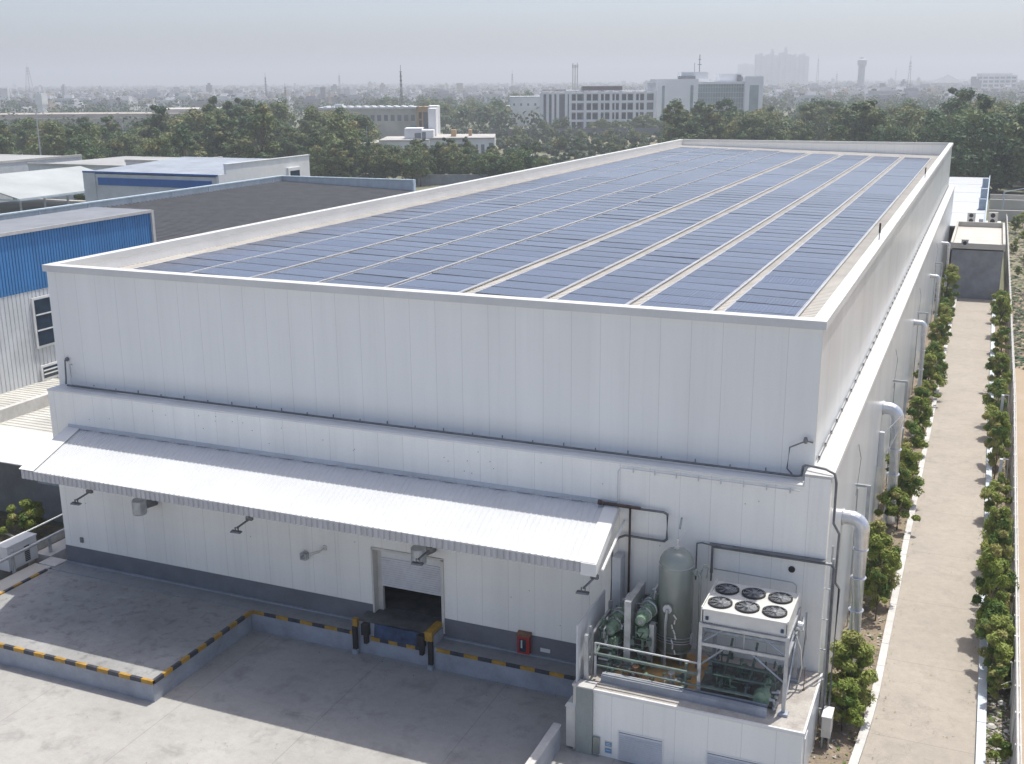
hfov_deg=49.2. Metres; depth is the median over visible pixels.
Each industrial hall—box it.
[0,154,81,201]
[27,156,222,199]
[125,159,158,164]
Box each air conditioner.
[967,212,975,221]
[988,212,997,222]
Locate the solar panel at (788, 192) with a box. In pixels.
[769,191,807,193]
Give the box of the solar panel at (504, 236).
[474,233,531,239]
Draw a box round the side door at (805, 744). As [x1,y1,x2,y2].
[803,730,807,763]
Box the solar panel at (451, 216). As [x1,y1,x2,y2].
[428,213,475,218]
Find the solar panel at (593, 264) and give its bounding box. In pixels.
[547,259,613,267]
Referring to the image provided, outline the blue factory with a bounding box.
[0,175,415,393]
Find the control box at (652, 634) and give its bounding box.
[649,621,655,668]
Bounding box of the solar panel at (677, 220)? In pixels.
[650,218,700,223]
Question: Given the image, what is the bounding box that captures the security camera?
[310,545,326,555]
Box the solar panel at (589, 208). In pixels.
[565,206,610,210]
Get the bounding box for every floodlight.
[70,489,92,505]
[230,516,253,533]
[410,547,433,565]
[575,575,598,594]
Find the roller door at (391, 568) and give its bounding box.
[370,547,444,633]
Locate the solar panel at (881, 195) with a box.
[861,193,898,196]
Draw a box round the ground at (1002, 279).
[0,83,1023,639]
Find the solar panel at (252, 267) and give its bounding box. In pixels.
[218,262,285,271]
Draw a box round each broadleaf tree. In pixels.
[0,121,13,153]
[2,132,15,154]
[3,143,12,153]
[6,139,23,154]
[8,122,24,148]
[9,119,34,133]
[11,116,57,149]
[24,119,77,155]
[53,119,67,128]
[63,123,124,158]
[64,134,114,159]
[65,125,92,158]
[73,193,84,199]
[76,116,92,127]
[97,115,120,148]
[101,131,141,157]
[118,126,143,155]
[126,134,150,155]
[129,121,144,132]
[137,104,173,141]
[137,131,182,156]
[153,132,209,156]
[161,131,196,156]
[167,107,205,150]
[169,113,195,127]
[169,123,200,156]
[173,122,199,140]
[194,107,238,157]
[199,104,212,113]
[203,123,234,156]
[205,96,225,111]
[213,117,241,156]
[217,135,264,157]
[220,101,238,154]
[226,106,258,154]
[234,98,255,118]
[238,107,289,157]
[240,100,280,158]
[245,124,283,147]
[269,97,296,135]
[274,130,312,156]
[274,137,301,157]
[278,125,301,155]
[293,105,334,137]
[300,129,324,169]
[300,139,319,169]
[304,145,343,176]
[315,144,343,176]
[319,113,368,169]
[321,106,361,124]
[325,111,352,131]
[326,141,353,177]
[336,115,367,171]
[337,142,361,177]
[341,111,382,139]
[350,115,377,142]
[357,153,367,175]
[363,141,387,175]
[364,141,376,176]
[367,146,398,171]
[368,154,401,178]
[376,144,395,166]
[386,147,401,178]
[393,147,425,178]
[394,147,402,154]
[402,146,436,185]
[405,138,423,166]
[410,162,419,181]
[414,138,428,149]
[421,145,440,174]
[428,141,445,174]
[435,142,460,172]
[442,137,457,166]
[445,151,474,174]
[458,136,474,149]
[458,146,478,171]
[469,146,478,154]
[472,149,487,173]
[473,151,507,177]
[478,148,507,169]
[486,144,497,151]
[503,147,527,162]
[504,148,538,173]
[512,144,533,168]
[529,140,541,165]
[537,155,549,166]
[659,98,692,141]
[659,112,711,142]
[664,120,705,141]
[690,100,708,117]
[692,112,705,123]
[693,104,726,139]
[711,110,745,139]
[713,97,737,116]
[719,108,779,139]
[732,116,771,139]
[735,110,759,124]
[760,117,799,140]
[761,110,778,123]
[764,125,794,140]
[765,106,779,121]
[787,119,810,140]
[793,103,832,140]
[793,124,815,140]
[796,103,821,140]
[803,96,828,133]
[821,100,843,126]
[821,101,867,140]
[834,99,888,141]
[849,99,894,133]
[867,123,919,141]
[879,106,931,140]
[885,98,921,116]
[889,124,924,141]
[903,108,933,140]
[917,105,973,149]
[919,105,986,164]
[937,108,1023,192]
[939,87,972,111]
[944,87,988,115]
[963,96,1005,110]
[968,117,1013,190]
[971,97,1005,159]
[972,106,1015,114]
[993,99,1020,110]
[995,106,1019,121]
[996,102,1023,183]
[1004,105,1016,114]
[1009,113,1022,135]
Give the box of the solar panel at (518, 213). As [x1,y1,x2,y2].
[494,211,542,216]
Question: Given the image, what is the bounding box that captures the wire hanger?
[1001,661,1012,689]
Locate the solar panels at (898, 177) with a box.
[549,147,929,194]
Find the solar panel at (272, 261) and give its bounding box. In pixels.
[238,257,305,266]
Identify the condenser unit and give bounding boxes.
[701,579,799,636]
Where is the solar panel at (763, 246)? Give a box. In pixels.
[732,242,789,250]
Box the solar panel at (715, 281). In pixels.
[679,275,746,286]
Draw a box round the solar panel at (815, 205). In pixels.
[796,204,838,207]
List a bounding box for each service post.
[998,458,1008,477]
[1000,394,1008,411]
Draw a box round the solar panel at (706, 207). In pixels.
[684,205,729,209]
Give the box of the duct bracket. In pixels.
[877,415,904,466]
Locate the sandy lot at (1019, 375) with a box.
[1005,288,1023,763]
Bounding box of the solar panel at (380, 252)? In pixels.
[350,248,413,256]
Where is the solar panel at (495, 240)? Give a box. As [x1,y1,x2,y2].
[463,237,519,243]
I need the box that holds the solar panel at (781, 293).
[745,288,814,299]
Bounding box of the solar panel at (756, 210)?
[735,208,779,212]
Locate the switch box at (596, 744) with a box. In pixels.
[593,736,599,756]
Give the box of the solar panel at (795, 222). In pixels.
[772,219,818,224]
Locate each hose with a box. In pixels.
[796,612,807,678]
[796,635,801,682]
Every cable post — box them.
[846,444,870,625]
[886,351,907,486]
[911,290,928,394]
[930,246,942,321]
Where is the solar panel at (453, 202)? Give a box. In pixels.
[432,201,472,204]
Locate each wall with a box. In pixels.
[0,537,64,579]
[490,128,658,135]
[525,723,560,763]
[988,210,1023,221]
[989,194,1023,201]
[989,199,1023,210]
[1005,214,1021,763]
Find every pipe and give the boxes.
[67,384,840,705]
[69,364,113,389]
[597,499,640,509]
[603,504,668,599]
[627,508,630,593]
[709,542,835,724]
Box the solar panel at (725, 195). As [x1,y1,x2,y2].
[710,194,751,197]
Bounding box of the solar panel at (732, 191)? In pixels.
[720,190,760,193]
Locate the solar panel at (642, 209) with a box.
[618,206,665,211]
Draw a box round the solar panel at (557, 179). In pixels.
[537,178,571,180]
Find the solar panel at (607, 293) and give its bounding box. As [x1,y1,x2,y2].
[569,287,642,298]
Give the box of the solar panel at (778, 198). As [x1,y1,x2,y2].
[757,196,797,200]
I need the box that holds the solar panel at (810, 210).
[789,208,832,213]
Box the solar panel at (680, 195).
[659,193,700,196]
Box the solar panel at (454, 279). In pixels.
[417,273,489,284]
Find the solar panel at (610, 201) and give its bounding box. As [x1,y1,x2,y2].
[591,199,633,203]
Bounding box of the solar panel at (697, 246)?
[664,242,719,249]
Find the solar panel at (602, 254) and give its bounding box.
[570,250,632,258]
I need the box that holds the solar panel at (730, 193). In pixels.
[715,192,755,195]
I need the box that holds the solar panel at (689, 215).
[665,212,712,217]
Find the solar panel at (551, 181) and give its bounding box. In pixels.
[531,179,563,182]
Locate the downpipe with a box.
[818,546,834,728]
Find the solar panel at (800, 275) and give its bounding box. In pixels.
[767,270,829,279]
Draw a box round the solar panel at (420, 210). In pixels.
[396,208,443,212]
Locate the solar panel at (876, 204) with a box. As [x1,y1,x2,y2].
[851,202,890,205]
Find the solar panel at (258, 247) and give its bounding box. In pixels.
[229,244,286,251]
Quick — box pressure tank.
[656,531,708,669]
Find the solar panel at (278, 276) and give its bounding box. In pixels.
[256,273,327,281]
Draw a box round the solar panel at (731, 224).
[706,221,755,227]
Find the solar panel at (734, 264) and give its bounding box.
[704,260,766,268]
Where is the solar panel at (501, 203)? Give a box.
[480,201,524,205]
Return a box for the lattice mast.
[399,65,402,102]
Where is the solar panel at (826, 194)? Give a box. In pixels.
[814,193,852,196]
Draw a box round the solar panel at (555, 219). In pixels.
[529,217,578,222]
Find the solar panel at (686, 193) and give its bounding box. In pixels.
[665,191,705,194]
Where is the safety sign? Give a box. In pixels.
[605,740,611,753]
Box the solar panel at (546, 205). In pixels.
[523,203,566,207]
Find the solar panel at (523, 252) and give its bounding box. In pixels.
[491,248,554,256]
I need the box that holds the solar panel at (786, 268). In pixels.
[773,265,834,274]
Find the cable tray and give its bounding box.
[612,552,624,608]
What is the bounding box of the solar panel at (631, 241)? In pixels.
[601,237,659,244]
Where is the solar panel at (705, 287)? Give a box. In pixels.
[669,281,738,292]
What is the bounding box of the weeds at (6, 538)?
[0,518,57,540]
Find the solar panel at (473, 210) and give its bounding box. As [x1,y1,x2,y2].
[448,208,497,212]
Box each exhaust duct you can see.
[842,508,869,661]
[882,401,903,523]
[914,319,927,405]
[930,274,940,341]
[942,241,950,295]
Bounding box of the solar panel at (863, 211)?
[842,209,884,213]
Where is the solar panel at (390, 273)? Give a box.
[354,268,424,278]
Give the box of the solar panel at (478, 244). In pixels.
[450,240,507,247]
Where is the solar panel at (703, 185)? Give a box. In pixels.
[685,184,722,187]
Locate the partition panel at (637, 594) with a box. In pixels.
[623,581,645,668]
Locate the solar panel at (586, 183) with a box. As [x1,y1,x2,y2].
[563,181,598,184]
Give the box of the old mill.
[0,107,221,133]
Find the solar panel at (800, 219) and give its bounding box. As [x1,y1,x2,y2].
[776,216,822,221]
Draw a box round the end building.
[948,221,1005,299]
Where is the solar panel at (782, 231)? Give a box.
[756,228,807,234]
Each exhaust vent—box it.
[131,497,157,515]
[411,545,436,565]
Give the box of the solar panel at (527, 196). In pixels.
[508,194,550,198]
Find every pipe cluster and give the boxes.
[597,605,623,666]
[607,662,683,686]
[630,593,657,669]
[707,649,782,698]
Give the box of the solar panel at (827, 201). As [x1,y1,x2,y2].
[805,199,844,202]
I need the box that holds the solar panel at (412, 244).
[383,240,440,247]
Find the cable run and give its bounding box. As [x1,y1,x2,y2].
[817,185,948,461]
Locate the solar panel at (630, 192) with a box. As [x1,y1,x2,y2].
[617,191,656,194]
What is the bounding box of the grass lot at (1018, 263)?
[1008,222,1023,287]
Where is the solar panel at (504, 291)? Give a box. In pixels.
[476,286,554,297]
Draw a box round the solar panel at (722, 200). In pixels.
[701,198,743,202]
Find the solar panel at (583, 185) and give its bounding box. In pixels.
[555,183,591,186]
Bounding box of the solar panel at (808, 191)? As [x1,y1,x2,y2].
[773,189,810,192]
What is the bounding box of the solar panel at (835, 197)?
[811,195,849,198]
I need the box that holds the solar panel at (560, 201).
[542,199,583,203]
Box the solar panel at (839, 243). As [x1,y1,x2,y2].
[805,239,857,246]
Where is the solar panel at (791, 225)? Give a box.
[767,222,815,227]
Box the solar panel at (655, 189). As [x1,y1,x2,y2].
[631,187,668,190]
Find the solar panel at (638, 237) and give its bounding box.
[610,234,667,240]
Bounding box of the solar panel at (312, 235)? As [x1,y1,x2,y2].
[283,232,337,238]
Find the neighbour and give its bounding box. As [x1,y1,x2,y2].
[0,378,63,522]
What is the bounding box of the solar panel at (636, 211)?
[610,209,657,213]
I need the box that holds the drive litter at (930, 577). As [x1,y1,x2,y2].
[872,341,990,761]
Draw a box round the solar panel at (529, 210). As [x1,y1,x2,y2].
[504,208,549,213]
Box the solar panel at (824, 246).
[800,243,853,250]
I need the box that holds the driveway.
[859,298,991,763]
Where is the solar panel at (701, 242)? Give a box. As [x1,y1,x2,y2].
[672,238,726,245]
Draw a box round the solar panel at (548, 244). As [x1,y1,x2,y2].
[516,240,577,248]
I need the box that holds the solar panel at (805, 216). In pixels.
[781,214,826,218]
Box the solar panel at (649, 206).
[625,204,670,208]
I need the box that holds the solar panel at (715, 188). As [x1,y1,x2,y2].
[680,186,717,189]
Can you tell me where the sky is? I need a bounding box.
[0,0,1023,86]
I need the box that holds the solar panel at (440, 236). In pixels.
[412,232,466,239]
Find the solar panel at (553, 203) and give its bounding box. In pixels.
[532,201,575,205]
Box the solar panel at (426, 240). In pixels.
[397,236,453,243]
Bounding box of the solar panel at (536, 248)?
[504,244,564,252]
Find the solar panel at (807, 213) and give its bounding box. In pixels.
[784,211,829,215]
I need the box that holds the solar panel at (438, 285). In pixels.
[400,279,474,290]
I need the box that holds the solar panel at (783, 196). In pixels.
[762,194,801,198]
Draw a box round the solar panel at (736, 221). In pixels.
[713,218,761,224]
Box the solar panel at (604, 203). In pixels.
[582,201,624,205]
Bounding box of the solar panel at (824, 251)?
[795,247,850,254]
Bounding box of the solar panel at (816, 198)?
[808,197,847,200]
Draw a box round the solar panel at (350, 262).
[316,257,380,266]
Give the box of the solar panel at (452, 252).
[420,248,483,256]
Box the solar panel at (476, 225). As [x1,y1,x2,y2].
[450,223,500,228]
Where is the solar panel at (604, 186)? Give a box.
[593,185,629,188]
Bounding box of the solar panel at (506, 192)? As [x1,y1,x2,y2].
[480,190,518,193]
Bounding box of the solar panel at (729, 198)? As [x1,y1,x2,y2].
[706,196,747,199]
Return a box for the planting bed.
[809,294,1009,763]
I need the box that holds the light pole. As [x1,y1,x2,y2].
[31,112,41,154]
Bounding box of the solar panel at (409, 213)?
[387,211,431,215]
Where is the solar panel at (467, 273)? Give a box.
[433,268,504,278]
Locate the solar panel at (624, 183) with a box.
[605,182,642,184]
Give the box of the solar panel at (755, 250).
[726,247,783,254]
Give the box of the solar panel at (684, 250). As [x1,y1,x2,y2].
[655,246,713,253]
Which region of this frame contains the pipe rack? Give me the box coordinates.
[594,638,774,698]
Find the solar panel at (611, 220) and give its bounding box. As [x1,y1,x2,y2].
[586,217,637,222]
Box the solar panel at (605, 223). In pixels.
[578,220,629,225]
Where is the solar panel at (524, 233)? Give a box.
[486,230,540,235]
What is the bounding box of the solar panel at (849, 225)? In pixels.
[826,223,872,227]
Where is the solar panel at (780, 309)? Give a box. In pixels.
[729,301,802,314]
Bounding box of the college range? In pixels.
[317,104,440,138]
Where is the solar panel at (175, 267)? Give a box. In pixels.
[142,262,208,271]
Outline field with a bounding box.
[496,135,657,149]
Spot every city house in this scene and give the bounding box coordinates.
[11,107,35,112]
[19,98,33,102]
[20,100,35,106]
[35,101,59,112]
[48,88,61,92]
[52,95,78,103]
[65,101,86,112]
[83,99,101,110]
[101,99,115,110]
[109,96,137,111]
[122,92,140,96]
[138,104,155,111]
[156,97,179,107]
[173,93,189,107]
[192,98,220,106]
[211,93,228,106]
[222,94,234,101]
[227,93,250,101]
[280,96,292,106]
[294,96,321,110]
[331,94,345,105]
[340,94,365,105]
[430,90,455,101]
[470,86,480,90]
[483,91,508,105]
[527,85,541,91]
[763,85,783,88]
[763,93,776,103]
[769,89,784,94]
[786,93,799,106]
[793,91,824,107]
[798,85,818,89]
[825,81,841,85]
[839,88,850,95]
[848,91,863,97]
[867,87,898,98]
[868,95,896,106]
[892,87,905,90]
[893,92,928,106]
[898,88,926,94]
[909,83,919,88]
[922,87,942,94]
[935,92,958,102]
[996,85,1017,89]
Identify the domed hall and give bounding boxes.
[931,74,962,85]
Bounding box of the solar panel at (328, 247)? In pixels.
[295,244,358,251]
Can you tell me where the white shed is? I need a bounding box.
[0,166,93,213]
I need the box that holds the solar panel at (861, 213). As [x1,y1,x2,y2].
[839,211,881,215]
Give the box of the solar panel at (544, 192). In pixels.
[526,190,565,193]
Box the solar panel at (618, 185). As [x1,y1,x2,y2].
[601,184,636,186]
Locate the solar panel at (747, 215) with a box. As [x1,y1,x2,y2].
[723,213,769,217]
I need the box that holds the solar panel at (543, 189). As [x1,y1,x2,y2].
[534,188,572,191]
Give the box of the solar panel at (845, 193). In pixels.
[817,191,854,194]
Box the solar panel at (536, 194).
[518,192,557,195]
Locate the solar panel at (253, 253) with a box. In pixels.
[210,248,270,256]
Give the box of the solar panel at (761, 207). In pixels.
[739,205,782,209]
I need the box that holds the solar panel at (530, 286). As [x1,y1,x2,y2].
[492,280,566,291]
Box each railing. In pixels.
[0,528,63,573]
[26,514,64,565]
[584,600,612,680]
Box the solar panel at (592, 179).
[575,178,610,180]
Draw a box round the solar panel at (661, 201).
[638,199,682,203]
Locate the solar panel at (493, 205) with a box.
[470,203,514,207]
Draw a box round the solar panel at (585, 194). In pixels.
[564,192,605,196]
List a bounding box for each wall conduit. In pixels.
[617,467,799,502]
[695,542,711,580]
[714,568,796,651]
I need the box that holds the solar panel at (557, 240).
[527,237,586,243]
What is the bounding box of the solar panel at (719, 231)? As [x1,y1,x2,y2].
[694,228,744,233]
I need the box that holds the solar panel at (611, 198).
[598,197,639,200]
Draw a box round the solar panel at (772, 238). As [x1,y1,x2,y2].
[745,235,798,241]
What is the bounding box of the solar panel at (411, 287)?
[390,285,459,291]
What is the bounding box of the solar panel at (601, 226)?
[570,223,622,228]
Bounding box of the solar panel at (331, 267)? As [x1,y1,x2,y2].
[297,262,363,272]
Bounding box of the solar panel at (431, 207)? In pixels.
[408,205,452,209]
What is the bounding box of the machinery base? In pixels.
[614,647,782,708]
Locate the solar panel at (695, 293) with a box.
[658,287,731,299]
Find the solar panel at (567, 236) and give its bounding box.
[538,233,596,240]
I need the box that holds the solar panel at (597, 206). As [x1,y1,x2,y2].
[575,204,618,208]
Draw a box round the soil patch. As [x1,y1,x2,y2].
[0,516,62,541]
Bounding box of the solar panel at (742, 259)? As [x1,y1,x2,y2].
[712,255,772,263]
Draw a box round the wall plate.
[540,648,549,652]
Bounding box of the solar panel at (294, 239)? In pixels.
[265,236,323,242]
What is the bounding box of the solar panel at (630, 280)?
[594,275,664,285]
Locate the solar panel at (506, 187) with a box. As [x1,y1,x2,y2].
[499,186,534,189]
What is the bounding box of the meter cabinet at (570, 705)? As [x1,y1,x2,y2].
[565,695,575,746]
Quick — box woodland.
[0,78,1023,133]
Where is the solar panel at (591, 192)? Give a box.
[572,191,609,194]
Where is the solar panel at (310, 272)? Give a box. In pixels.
[275,267,346,277]
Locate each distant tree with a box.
[369,99,386,105]
[384,99,403,105]
[414,98,433,105]
[415,94,427,103]
[439,103,457,126]
[442,96,459,106]
[447,104,470,127]
[463,100,480,124]
[467,106,485,124]
[475,103,510,128]
[489,97,512,123]
[505,134,525,145]
[511,125,522,134]
[514,134,533,144]
[521,89,533,95]
[538,120,550,128]
[544,127,558,137]
[546,139,563,148]
[551,118,563,128]
[553,135,567,151]
[560,116,570,128]
[568,137,590,146]
[574,129,587,140]
[590,120,602,127]
[591,137,605,152]
[600,118,608,127]
[602,128,614,137]
[603,134,620,143]
[607,142,621,151]
[608,120,621,127]
[620,121,627,127]
[625,142,642,149]
[628,129,641,140]
[630,114,646,127]
[636,115,663,126]
[640,131,651,137]
[658,117,666,129]
[758,103,768,111]
[764,110,795,123]
[793,101,810,118]
[846,95,862,105]
[895,97,912,106]
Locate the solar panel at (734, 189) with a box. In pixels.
[725,188,764,191]
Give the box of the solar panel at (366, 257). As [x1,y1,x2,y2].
[335,253,397,261]
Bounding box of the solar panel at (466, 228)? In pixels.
[438,226,490,231]
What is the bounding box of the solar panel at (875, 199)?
[856,198,893,201]
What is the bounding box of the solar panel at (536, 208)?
[516,206,559,210]
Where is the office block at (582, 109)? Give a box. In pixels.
[540,83,656,128]
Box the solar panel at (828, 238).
[810,235,860,242]
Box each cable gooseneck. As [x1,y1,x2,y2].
[64,357,68,383]
[786,437,812,473]
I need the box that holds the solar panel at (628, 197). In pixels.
[604,195,645,198]
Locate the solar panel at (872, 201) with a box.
[853,199,892,203]
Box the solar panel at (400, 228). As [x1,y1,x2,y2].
[374,225,428,231]
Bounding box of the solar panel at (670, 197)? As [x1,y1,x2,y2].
[651,195,695,199]
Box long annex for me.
[949,176,1000,263]
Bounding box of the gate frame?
[1002,188,1023,209]
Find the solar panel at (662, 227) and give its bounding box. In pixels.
[636,224,687,229]
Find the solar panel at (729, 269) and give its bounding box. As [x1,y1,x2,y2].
[696,265,760,274]
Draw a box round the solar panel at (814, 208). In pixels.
[794,206,836,210]
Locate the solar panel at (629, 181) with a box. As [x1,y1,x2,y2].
[611,180,646,182]
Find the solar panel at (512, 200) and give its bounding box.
[489,199,531,202]
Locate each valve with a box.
[602,657,617,666]
[627,665,642,677]
[663,671,677,684]
[675,668,690,679]
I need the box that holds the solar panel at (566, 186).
[548,185,584,187]
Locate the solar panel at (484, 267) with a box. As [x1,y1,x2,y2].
[448,262,517,272]
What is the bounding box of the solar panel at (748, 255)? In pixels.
[720,251,778,259]
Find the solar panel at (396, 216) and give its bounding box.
[373,213,418,218]
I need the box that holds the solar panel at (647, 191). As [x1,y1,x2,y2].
[624,189,662,192]
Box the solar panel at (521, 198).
[498,196,541,200]
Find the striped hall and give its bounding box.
[82,154,309,201]
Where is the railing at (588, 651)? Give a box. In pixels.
[584,600,612,680]
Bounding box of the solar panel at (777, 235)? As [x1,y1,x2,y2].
[751,232,802,238]
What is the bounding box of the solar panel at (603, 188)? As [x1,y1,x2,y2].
[586,187,622,190]
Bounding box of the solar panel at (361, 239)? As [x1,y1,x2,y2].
[332,236,388,243]
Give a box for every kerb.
[848,297,956,763]
[975,299,995,763]
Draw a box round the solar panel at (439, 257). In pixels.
[405,253,469,261]
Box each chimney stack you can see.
[572,63,573,91]
[574,65,575,91]
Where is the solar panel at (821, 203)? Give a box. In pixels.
[800,201,842,205]
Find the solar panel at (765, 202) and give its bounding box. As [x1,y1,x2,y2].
[749,201,790,204]
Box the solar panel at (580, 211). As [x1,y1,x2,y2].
[558,209,604,213]
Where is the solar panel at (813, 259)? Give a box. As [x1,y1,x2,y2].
[785,255,842,264]
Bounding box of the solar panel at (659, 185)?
[641,184,677,186]
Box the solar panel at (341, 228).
[315,225,369,231]
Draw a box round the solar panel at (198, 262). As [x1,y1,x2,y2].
[165,257,228,266]
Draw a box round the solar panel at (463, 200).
[441,198,484,202]
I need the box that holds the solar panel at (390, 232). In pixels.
[361,229,416,235]
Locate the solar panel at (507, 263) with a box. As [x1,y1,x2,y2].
[463,258,532,267]
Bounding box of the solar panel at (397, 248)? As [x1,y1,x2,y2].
[367,244,426,251]
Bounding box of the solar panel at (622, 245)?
[590,241,650,249]
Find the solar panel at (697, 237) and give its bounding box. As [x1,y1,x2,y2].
[679,235,733,241]
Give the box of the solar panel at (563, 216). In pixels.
[539,214,586,219]
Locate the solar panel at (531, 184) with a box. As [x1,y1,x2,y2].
[516,183,547,185]
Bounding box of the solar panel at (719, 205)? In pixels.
[689,203,733,206]
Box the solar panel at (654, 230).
[628,227,681,233]
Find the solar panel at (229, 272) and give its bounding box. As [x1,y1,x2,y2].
[193,267,266,276]
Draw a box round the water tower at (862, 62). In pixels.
[857,57,866,87]
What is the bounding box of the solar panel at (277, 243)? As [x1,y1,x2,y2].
[247,240,307,247]
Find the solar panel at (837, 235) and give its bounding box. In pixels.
[814,232,863,238]
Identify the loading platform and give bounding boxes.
[0,538,251,701]
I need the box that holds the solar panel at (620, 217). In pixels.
[595,214,645,219]
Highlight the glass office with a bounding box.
[650,57,763,126]
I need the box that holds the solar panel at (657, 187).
[638,186,674,188]
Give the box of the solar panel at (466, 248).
[435,244,496,252]
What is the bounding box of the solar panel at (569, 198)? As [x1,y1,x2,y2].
[548,197,589,200]
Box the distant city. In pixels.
[0,77,1023,108]
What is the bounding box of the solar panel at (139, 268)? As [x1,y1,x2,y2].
[134,267,187,272]
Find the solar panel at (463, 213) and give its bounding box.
[440,211,487,215]
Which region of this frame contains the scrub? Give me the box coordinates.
[443,124,664,163]
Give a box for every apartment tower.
[737,63,753,75]
[754,53,766,83]
[765,49,777,84]
[777,47,790,83]
[790,54,797,83]
[797,53,808,84]
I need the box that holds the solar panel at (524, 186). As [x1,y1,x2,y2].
[507,184,543,187]
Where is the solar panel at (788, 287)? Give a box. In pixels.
[752,282,819,292]
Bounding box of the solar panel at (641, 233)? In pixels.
[618,230,673,236]
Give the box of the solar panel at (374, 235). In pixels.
[345,232,401,239]
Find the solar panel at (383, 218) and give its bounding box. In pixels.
[360,216,406,221]
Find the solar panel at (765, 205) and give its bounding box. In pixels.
[745,203,787,207]
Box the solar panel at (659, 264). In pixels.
[628,260,690,268]
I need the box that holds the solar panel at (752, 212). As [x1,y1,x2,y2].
[729,210,774,215]
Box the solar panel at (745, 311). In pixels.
[724,308,795,316]
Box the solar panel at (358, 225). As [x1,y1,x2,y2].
[333,222,381,227]
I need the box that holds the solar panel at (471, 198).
[454,196,493,200]
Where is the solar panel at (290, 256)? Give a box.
[259,252,322,261]
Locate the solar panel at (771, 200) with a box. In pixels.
[753,199,793,202]
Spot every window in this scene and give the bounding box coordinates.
[30,294,54,348]
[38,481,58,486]
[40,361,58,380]
[286,166,300,175]
[415,133,420,137]
[661,86,664,122]
[690,85,693,111]
[749,85,758,112]
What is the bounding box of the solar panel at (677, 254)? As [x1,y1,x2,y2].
[646,250,706,258]
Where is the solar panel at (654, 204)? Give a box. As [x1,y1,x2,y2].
[633,202,677,206]
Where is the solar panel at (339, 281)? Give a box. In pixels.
[322,279,390,286]
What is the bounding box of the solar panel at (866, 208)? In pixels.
[845,206,886,210]
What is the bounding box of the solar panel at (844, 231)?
[818,229,866,235]
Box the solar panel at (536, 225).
[509,223,560,228]
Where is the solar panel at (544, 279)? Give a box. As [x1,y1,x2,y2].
[507,274,579,285]
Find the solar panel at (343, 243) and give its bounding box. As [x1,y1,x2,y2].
[313,239,374,247]
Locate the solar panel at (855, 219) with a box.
[833,217,877,221]
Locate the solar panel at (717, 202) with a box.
[694,200,738,204]
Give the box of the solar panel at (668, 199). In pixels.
[648,197,687,201]
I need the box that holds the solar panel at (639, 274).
[606,269,673,279]
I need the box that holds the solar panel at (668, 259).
[636,255,698,263]
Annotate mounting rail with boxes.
[188,148,702,272]
[250,149,728,277]
[318,150,754,282]
[328,151,781,286]
[399,153,807,292]
[475,153,839,298]
[591,155,869,304]
[641,157,900,310]
[724,157,930,316]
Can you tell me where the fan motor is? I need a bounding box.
[794,617,804,631]
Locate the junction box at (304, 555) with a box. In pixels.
[300,550,308,560]
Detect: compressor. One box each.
[605,592,630,659]
[635,582,658,666]
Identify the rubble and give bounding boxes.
[986,700,1008,763]
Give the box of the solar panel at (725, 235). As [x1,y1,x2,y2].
[686,231,739,237]
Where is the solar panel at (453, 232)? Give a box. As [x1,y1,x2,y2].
[425,228,480,235]
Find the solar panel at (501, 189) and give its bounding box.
[489,188,526,191]
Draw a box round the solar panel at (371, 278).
[335,273,407,284]
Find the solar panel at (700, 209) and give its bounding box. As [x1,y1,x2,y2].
[677,207,722,211]
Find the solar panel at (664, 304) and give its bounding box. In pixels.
[640,301,713,310]
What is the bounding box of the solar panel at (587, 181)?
[570,180,606,182]
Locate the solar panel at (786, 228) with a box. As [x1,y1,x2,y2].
[762,225,811,230]
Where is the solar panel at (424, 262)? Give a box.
[391,258,455,266]
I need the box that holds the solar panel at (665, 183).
[647,182,683,185]
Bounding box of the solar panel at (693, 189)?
[675,187,714,190]
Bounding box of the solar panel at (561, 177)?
[544,177,576,178]
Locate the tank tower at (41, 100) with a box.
[35,93,47,112]
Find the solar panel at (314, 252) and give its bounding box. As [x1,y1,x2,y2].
[279,248,341,256]
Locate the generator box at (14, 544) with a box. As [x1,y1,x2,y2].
[0,531,38,572]
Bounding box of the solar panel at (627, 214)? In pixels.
[603,211,652,216]
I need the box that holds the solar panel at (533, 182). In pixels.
[521,181,555,184]
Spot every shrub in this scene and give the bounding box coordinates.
[0,498,44,533]
[820,630,878,712]
[826,677,865,730]
[830,645,871,678]
[864,519,901,598]
[866,534,902,578]
[868,567,888,620]
[874,487,920,529]
[884,442,924,497]
[897,462,911,508]
[903,420,928,448]
[904,396,933,435]
[905,456,919,475]
[912,353,947,390]
[913,385,929,419]
[914,380,941,397]
[918,340,948,380]
[927,306,952,345]
[931,321,944,344]
[932,303,952,324]
[935,263,960,304]
[939,297,955,316]
[971,543,1011,623]
[974,599,1013,639]
[974,614,1018,664]
[976,558,1018,604]
[978,538,1012,566]
[979,480,1011,512]
[979,515,1012,538]
[981,406,1011,430]
[982,377,1009,411]
[982,505,1013,546]
[982,628,1014,688]
[983,409,1011,465]
[985,352,1011,383]
[985,733,1012,763]
[986,422,1009,478]
[987,529,1014,588]
[987,663,1010,706]
[989,290,1011,314]
[989,295,1012,327]
[990,289,1012,305]
[990,328,1008,350]
[991,325,1010,354]
[992,472,1010,492]
[1009,238,1018,251]
[1010,216,1021,233]
[1014,266,1022,274]
[1017,212,1023,226]
[1018,231,1023,238]
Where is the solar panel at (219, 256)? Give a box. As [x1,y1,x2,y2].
[188,252,252,261]
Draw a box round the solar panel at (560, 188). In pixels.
[542,186,580,189]
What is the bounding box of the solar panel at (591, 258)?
[558,254,623,262]
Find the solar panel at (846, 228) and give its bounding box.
[821,225,869,231]

